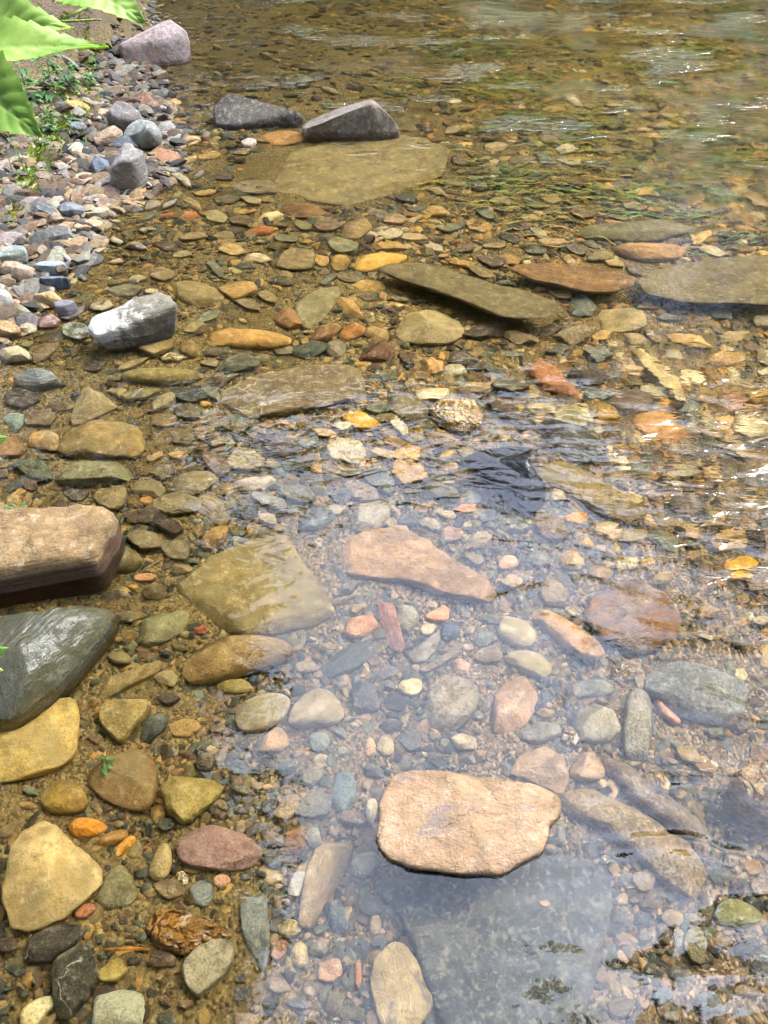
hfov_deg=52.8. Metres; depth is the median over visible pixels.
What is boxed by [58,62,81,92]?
bank plant
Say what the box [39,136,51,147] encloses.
bank plant
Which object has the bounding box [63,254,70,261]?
pebble
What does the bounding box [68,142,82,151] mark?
cobble
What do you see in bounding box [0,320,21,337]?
cobble
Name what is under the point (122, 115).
cobble
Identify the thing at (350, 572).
water
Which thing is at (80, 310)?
cobble
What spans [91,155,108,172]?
cobble
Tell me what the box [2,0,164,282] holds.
ground
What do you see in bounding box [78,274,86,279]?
pebble
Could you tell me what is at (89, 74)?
bank plant
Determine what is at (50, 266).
cobble
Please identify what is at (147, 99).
cobble
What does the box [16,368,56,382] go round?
river stone
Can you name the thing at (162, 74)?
pebble
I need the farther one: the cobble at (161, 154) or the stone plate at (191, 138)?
the stone plate at (191, 138)
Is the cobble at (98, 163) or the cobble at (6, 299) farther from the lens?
the cobble at (98, 163)
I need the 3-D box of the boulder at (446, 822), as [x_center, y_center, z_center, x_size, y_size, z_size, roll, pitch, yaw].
[0.165,0.623,1.515,0.358,0.106,0.195,4,46,4]
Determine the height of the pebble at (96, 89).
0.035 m
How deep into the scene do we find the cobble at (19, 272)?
2.87 m
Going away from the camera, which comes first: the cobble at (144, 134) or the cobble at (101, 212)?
the cobble at (101, 212)
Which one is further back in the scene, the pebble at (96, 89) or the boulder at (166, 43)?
the boulder at (166, 43)
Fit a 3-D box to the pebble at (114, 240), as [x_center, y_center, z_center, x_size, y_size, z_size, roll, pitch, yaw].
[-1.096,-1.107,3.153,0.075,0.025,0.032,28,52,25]
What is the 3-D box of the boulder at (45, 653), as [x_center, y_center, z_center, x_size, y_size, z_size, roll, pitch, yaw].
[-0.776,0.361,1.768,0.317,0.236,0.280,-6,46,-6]
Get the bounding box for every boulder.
[0,504,122,593]
[0,605,113,719]
[88,292,177,348]
[118,20,190,65]
[213,94,303,127]
[301,99,398,137]
[376,770,560,875]
[500,453,536,478]
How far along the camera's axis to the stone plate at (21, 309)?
2.74 m
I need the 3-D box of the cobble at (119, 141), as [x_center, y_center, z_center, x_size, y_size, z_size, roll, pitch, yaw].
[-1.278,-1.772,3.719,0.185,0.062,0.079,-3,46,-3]
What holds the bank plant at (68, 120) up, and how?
on the cobble at (76, 125)
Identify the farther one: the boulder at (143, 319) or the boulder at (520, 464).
the boulder at (143, 319)
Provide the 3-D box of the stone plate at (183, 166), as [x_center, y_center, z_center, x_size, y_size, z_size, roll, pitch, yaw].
[-0.945,-1.630,3.661,0.121,0.022,0.042,29,53,25]
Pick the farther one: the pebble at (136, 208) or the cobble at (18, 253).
the pebble at (136, 208)
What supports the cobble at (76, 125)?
on the beach gravel at (64, 181)
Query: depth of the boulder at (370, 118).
3.89 m
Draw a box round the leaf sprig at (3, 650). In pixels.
[0,647,7,671]
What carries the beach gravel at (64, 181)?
on the ground at (100, 30)
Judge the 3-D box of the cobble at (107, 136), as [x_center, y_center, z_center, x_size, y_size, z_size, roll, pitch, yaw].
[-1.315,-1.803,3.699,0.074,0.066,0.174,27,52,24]
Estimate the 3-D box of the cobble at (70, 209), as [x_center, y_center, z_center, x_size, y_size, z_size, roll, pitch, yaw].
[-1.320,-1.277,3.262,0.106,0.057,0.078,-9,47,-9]
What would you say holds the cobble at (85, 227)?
on the beach gravel at (64, 181)
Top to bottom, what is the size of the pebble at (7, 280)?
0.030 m
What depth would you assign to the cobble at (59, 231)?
3.10 m
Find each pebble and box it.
[0,276,15,285]
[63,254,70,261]
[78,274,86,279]
[90,87,103,92]
[110,237,122,242]
[125,242,144,248]
[133,206,143,210]
[151,70,167,79]
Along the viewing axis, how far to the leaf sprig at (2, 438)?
0.99 m
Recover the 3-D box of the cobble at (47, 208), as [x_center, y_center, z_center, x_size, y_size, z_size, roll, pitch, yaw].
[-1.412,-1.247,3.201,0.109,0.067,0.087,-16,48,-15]
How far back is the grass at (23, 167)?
3.38 m
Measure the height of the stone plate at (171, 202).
0.036 m
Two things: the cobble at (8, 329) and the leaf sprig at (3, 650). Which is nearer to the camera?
the leaf sprig at (3, 650)
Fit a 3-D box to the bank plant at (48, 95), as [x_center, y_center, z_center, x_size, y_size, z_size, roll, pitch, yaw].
[-1.702,-2.202,3.928,0.187,0.259,0.198,0,46,0]
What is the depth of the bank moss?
3.71 m
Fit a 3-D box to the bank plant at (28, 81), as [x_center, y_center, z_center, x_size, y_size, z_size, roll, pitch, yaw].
[-1.712,-1.988,3.677,0.167,0.322,0.180,18,49,17]
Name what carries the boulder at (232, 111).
on the ground at (100, 30)
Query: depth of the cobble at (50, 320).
2.71 m
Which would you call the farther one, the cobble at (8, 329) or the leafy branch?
the cobble at (8, 329)
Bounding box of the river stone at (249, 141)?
[241,138,255,144]
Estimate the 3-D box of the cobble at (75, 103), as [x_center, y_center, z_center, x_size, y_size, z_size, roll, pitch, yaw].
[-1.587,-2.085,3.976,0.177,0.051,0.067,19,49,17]
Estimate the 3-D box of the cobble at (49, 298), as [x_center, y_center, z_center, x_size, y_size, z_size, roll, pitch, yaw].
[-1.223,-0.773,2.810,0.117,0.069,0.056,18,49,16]
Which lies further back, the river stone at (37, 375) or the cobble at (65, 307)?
the cobble at (65, 307)
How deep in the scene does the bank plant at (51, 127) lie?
3.68 m
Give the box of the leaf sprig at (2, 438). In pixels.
[0,435,7,459]
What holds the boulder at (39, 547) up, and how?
on the ground at (100, 30)
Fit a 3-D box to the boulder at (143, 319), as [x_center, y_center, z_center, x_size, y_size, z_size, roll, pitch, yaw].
[-0.853,-0.628,2.648,0.293,0.183,0.137,-21,50,-19]
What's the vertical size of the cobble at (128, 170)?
0.157 m
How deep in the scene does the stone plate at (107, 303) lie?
2.81 m
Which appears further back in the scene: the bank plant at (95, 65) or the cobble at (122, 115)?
the bank plant at (95, 65)
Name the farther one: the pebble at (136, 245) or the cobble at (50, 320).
the pebble at (136, 245)
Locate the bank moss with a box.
[0,0,101,223]
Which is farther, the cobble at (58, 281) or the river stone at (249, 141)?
the river stone at (249, 141)
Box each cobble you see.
[0,245,27,264]
[0,289,13,305]
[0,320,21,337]
[11,264,34,281]
[32,202,57,217]
[34,261,67,275]
[34,291,61,306]
[38,314,60,326]
[39,276,70,287]
[47,225,73,239]
[54,300,77,316]
[58,202,83,216]
[60,306,84,318]
[65,100,89,109]
[67,121,86,131]
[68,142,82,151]
[74,219,103,232]
[84,207,109,218]
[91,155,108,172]
[93,125,122,145]
[106,101,142,132]
[106,135,137,147]
[110,142,148,189]
[124,119,161,149]
[132,92,158,106]
[151,147,181,160]
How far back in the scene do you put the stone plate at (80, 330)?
2.69 m
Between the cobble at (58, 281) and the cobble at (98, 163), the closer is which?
the cobble at (58, 281)
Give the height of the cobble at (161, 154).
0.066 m
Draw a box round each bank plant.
[12,59,44,111]
[30,53,64,102]
[37,109,60,131]
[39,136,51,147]
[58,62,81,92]
[64,115,77,122]
[80,72,97,87]
[84,53,102,67]
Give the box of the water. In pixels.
[0,0,767,1023]
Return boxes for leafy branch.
[0,0,145,136]
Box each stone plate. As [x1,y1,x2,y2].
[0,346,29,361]
[17,305,29,312]
[62,322,88,338]
[91,300,112,309]
[162,199,175,206]
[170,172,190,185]
[180,164,192,170]
[184,136,200,141]
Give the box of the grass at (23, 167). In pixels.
[0,122,54,179]

